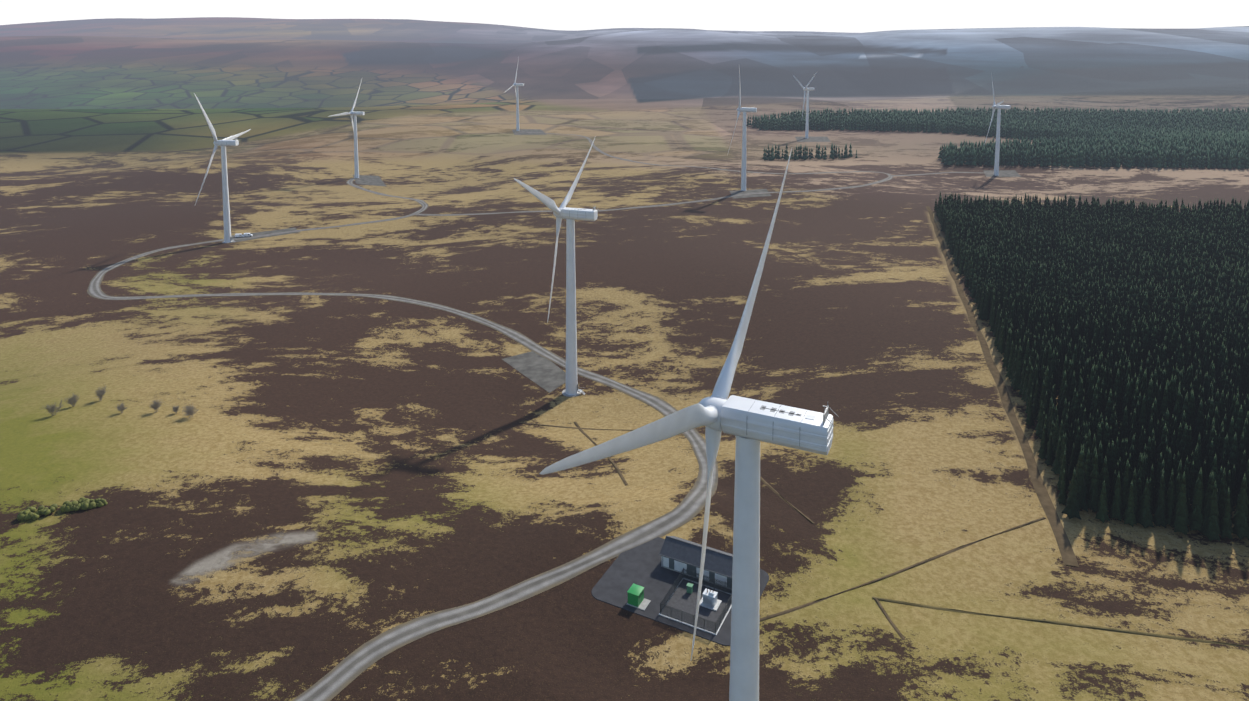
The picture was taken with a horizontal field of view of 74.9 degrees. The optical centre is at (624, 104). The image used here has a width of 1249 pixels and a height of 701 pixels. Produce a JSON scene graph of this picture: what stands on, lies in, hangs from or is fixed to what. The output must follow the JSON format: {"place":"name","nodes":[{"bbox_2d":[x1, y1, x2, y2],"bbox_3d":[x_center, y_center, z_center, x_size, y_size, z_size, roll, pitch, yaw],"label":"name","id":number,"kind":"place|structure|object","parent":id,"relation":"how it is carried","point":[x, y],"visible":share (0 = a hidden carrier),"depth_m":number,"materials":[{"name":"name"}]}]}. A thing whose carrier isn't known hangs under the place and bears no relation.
{"place":"outdoors","nodes":[
{"label":"outdoors","id":0,"kind":"place"},
{"bbox_2d":[353,175,385,185],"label":"hardstand","id":1,"kind":"structure","parent":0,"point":[369,180],"depth_m":795.07,"materials":[{"name":"grey gravel"}]},
{"bbox_2d":[87,178,717,700],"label":"road","id":2,"kind":"structure","parent":0,"point":[341,676],"depth_m":181.51,"materials":[{"name":"grey gravel"}]},
{"bbox_2d":[0,17,1248,700],"bbox_3d":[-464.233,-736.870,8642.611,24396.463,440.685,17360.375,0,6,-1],"label":"terrain","id":3,"kind":"structure","parent":0,"point":[314,489],"depth_m":303.41,"materials":[{"name":"brown plant"}]},
{"bbox_2d":[17,505,43,520],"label":"gorse bush","id":4,"kind":"object","parent":3,"relation":"on","point":[27,513],"visible":0.9,"depth_m":193.24,"materials":[{"name":"green plant"}]},
{"bbox_2d":[35,504,57,515],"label":"gorse bush","id":5,"kind":"object","parent":3,"relation":"on","point":[52,508],"visible":0.98,"depth_m":194.85,"materials":[{"name":"green plant"}]},
{"bbox_2d":[41,399,62,415],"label":"bare tree","id":6,"kind":"object","parent":3,"relation":"on","point":[53,409],"visible":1,"depth_m":248.80,"materials":[{"name":"grey plant"}]},
{"bbox_2d":[60,500,79,512],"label":"gorse bush","id":7,"kind":"object","parent":3,"relation":"on","point":[67,506],"visible":0.96,"depth_m":196.44,"materials":[{"name":"green plant"}]},
{"bbox_2d":[63,394,79,406],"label":"bare tree","id":8,"kind":"object","parent":3,"relation":"on","point":[72,402],"visible":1,"depth_m":255.81,"materials":[{"name":"grey plant"}]},
{"bbox_2d":[76,497,95,510],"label":"gorse bush","id":9,"kind":"object","parent":3,"relation":"on","point":[84,503],"visible":0.88,"depth_m":197.60,"materials":[{"name":"green plant"}]},
{"bbox_2d":[94,386,106,400],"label":"bare tree","id":10,"kind":"object","parent":3,"relation":"on","point":[100,392],"visible":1,"depth_m":260.38,"materials":[{"name":"grey plant"}]},
{"bbox_2d":[94,498,107,507],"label":"gorse bush","id":11,"kind":"object","parent":3,"relation":"on","point":[100,502],"visible":0.79,"depth_m":198.96,"materials":[{"name":"green plant"}]},
{"bbox_2d":[116,402,125,412],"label":"bare tree","id":12,"kind":"object","parent":3,"relation":"on","point":[121,407],"visible":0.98,"depth_m":250.39,"materials":[{"name":"grey plant"}]},
{"bbox_2d":[150,399,164,412],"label":"bare tree","id":13,"kind":"object","parent":3,"relation":"on","point":[155,407],"visible":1,"depth_m":251.51,"materials":[{"name":"grey plant"}]},
{"bbox_2d":[173,406,178,413],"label":"bare tree","id":14,"kind":"object","parent":3,"relation":"on","point":[175,409],"visible":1,"depth_m":251.40,"materials":[{"name":"grey plant"}]},
{"bbox_2d":[182,404,197,417],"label":"bare tree","id":15,"kind":"object","parent":3,"relation":"on","point":[189,409],"visible":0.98,"depth_m":248.45,"materials":[{"name":"grey plant"}]},
{"bbox_2d":[194,93,250,242],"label":"turbine","id":16,"kind":"object","parent":3,"relation":"on","point":[225,142],"visible":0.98,"depth_m":519.66,"materials":[{"name":"paint"}]},
{"bbox_2d":[231,227,299,242],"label":"hardstand","id":17,"kind":"structure","parent":3,"relation":"on","point":[270,232],"depth_m":546.28,"materials":[{"name":"grey gravel"}]},
{"bbox_2d":[328,79,364,177],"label":"turbine","id":18,"kind":"object","parent":3,"relation":"on","point":[354,125],"visible":0.98,"depth_m":804.61,"materials":[{"name":"paint"}]},
{"bbox_2d":[504,57,523,130],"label":"turbine","id":19,"kind":"object","parent":3,"relation":"on","point":[517,103],"visible":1,"depth_m":1130.07,"materials":[{"name":"paint"}]},
{"bbox_2d":[512,129,546,134],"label":"hardstand","id":20,"kind":"structure","parent":3,"relation":"on","point":[523,132],"depth_m":1121.89,"materials":[{"name":"grey gravel"}]},
{"bbox_2d":[502,351,565,392],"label":"hardstand","id":21,"kind":"structure","parent":3,"relation":"on","point":[549,376],"depth_m":307.23,"materials":[{"name":"grey gravel"}]},
{"bbox_2d":[514,136,598,396],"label":"turbine","id":22,"kind":"object","parent":3,"relation":"on","point":[569,215],"visible":1,"depth_m":283.29,"materials":[{"name":"paint"}]},
{"bbox_2d":[519,422,632,430],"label":"drain path","id":23,"kind":"structure","parent":3,"relation":"on","point":[568,427],"depth_m":261.36,"materials":[{"name":"brown soil"}]},
{"bbox_2d":[574,422,627,485],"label":"drain path","id":24,"kind":"structure","parent":3,"relation":"on","point":[609,458],"depth_m":228.47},
{"bbox_2d":[539,149,838,700],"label":"turbine","id":25,"kind":"object","parent":3,"relation":"on","point":[749,424],"visible":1,"depth_m":93.86,"materials":[{"name":"paint"}]},
{"bbox_2d":[728,68,756,190],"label":"turbine","id":26,"kind":"object","parent":3,"relation":"on","point":[744,110],"visible":1,"depth_m":642.63,"materials":[{"name":"paint"}]},
{"bbox_2d":[730,189,770,198],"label":"hardstand","id":27,"kind":"structure","parent":3,"relation":"on","point":[736,192],"depth_m":635.46,"materials":[{"name":"grey gravel"}]},
{"bbox_2d":[760,476,813,522],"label":"drain path","id":28,"kind":"structure","parent":3,"relation":"on","point":[780,496],"depth_m":200.83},
{"bbox_2d":[793,72,816,137],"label":"turbine","id":29,"kind":"object","parent":3,"relation":"on","point":[807,111],"visible":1,"depth_m":1065.40,"materials":[{"name":"paint"}]},
{"bbox_2d":[762,142,857,160],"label":"forest belt","id":30,"kind":"object","parent":3,"relation":"on","point":[833,154],"visible":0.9,"depth_m":854.12,"materials":[{"name":"green plant"}]},
{"bbox_2d":[795,137,830,141],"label":"hardstand","id":31,"kind":"structure","parent":3,"relation":"on","point":[813,139],"depth_m":1056.62,"materials":[{"name":"grey gravel"}]},
{"bbox_2d":[874,598,905,639],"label":"drain path","id":32,"kind":"structure","parent":3,"relation":"on","point":[899,633],"depth_m":156.50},
{"bbox_2d":[759,517,1045,621],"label":"drain path","id":33,"kind":"structure","parent":3,"relation":"on","point":[869,582],"depth_m":170.62,"materials":[{"name":"brown soil"}]},
{"bbox_2d":[746,106,1248,154],"bbox_3d":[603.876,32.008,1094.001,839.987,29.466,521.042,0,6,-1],"label":"conifer forest","id":34,"kind":"object","parent":3,"relation":"on","point":[1015,123],"visible":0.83,"depth_m":1164.88,"materials":[{"name":"green plant"}]},
{"bbox_2d":[985,73,1010,175],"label":"turbine","id":35,"kind":"object","parent":3,"relation":"on","point":[998,106],"visible":1,"depth_m":760.88,"materials":[{"name":"paint"}]},
{"bbox_2d":[983,170,1020,176],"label":"hardstand","id":36,"kind":"structure","parent":3,"relation":"on","point":[1008,173],"depth_m":773.48,"materials":[{"name":"grey gravel"}]},
{"bbox_2d":[872,596,1248,646],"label":"drain path","id":37,"kind":"structure","parent":3,"relation":"on","point":[1065,623],"depth_m":156.18,"materials":[{"name":"brown soil"}]},
{"bbox_2d":[934,191,1248,331],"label":"forest","id":38,"kind":"object","parent":3,"relation":"on","point":[1121,252],"visible":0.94,"depth_m":420.64,"materials":[{"name":"green plant"}]},
{"bbox_2d":[938,130,1248,168],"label":"conifer forest","id":39,"kind":"object","parent":3,"relation":"on","point":[1104,152],"visible":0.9,"depth_m":816.96,"materials":[{"name":"green plant"}]},
{"bbox_2d":[977,280,1248,540],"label":"forest","id":40,"kind":"object","parent":3,"relation":"on","point":[1171,409],"visible":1,"depth_m":230.53,"materials":[{"name":"green plant"}]},
{"bbox_2d":[0,0,1248,32],"label":"sky","id":41,"kind":"structure","parent":0,"point":[847,16],"materials":[{"name":"white"}]},
{"bbox_2d":[416,171,893,215],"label":"road","id":42,"kind":"structure","parent":0,"point":[889,177],"depth_m":610.97,"materials":[{"name":"grey gravel"}]},
{"bbox_2d":[591,537,768,645],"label":"gravel yard","id":43,"kind":"structure","parent":0,"point":[640,565],"depth_m":166.94,"materials":[{"name":"grey gravel"}]},
{"bbox_2d":[627,583,650,610],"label":"green kiosk","id":44,"kind":"object","parent":43,"relation":"on","point":[637,599],"visible":1,"depth_m":160.70,"materials":[{"name":"green metal"}]},
{"bbox_2d":[659,568,731,634],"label":"transformer compound","id":45,"kind":"object","parent":43,"relation":"on","point":[680,605],"visible":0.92,"depth_m":160.27,"materials":[{"name":"grey"}]},
{"bbox_2d":[529,132,861,173],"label":"road","id":46,"kind":"structure","parent":0,"point":[594,146],"depth_m":795.29,"materials":[{"name":"grey gravel"}]},
{"bbox_2d":[659,536,732,589],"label":"substation building","id":47,"kind":"structure","parent":0,"point":[677,554],"depth_m":169.50,"materials":[{"name":"stone"}]},
{"bbox_2d":[891,172,999,175],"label":"road","id":48,"kind":"structure","parent":0,"point":[940,173],"depth_m":773.26,"materials":[{"name":"grey gravel"}]},
{"bbox_2d":[925,206,1078,566],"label":"forest ditch path","id":49,"kind":"structure","parent":0,"point":[1063,542],"depth_m":233.34,"materials":[{"name":"brown soil"}]}
]}

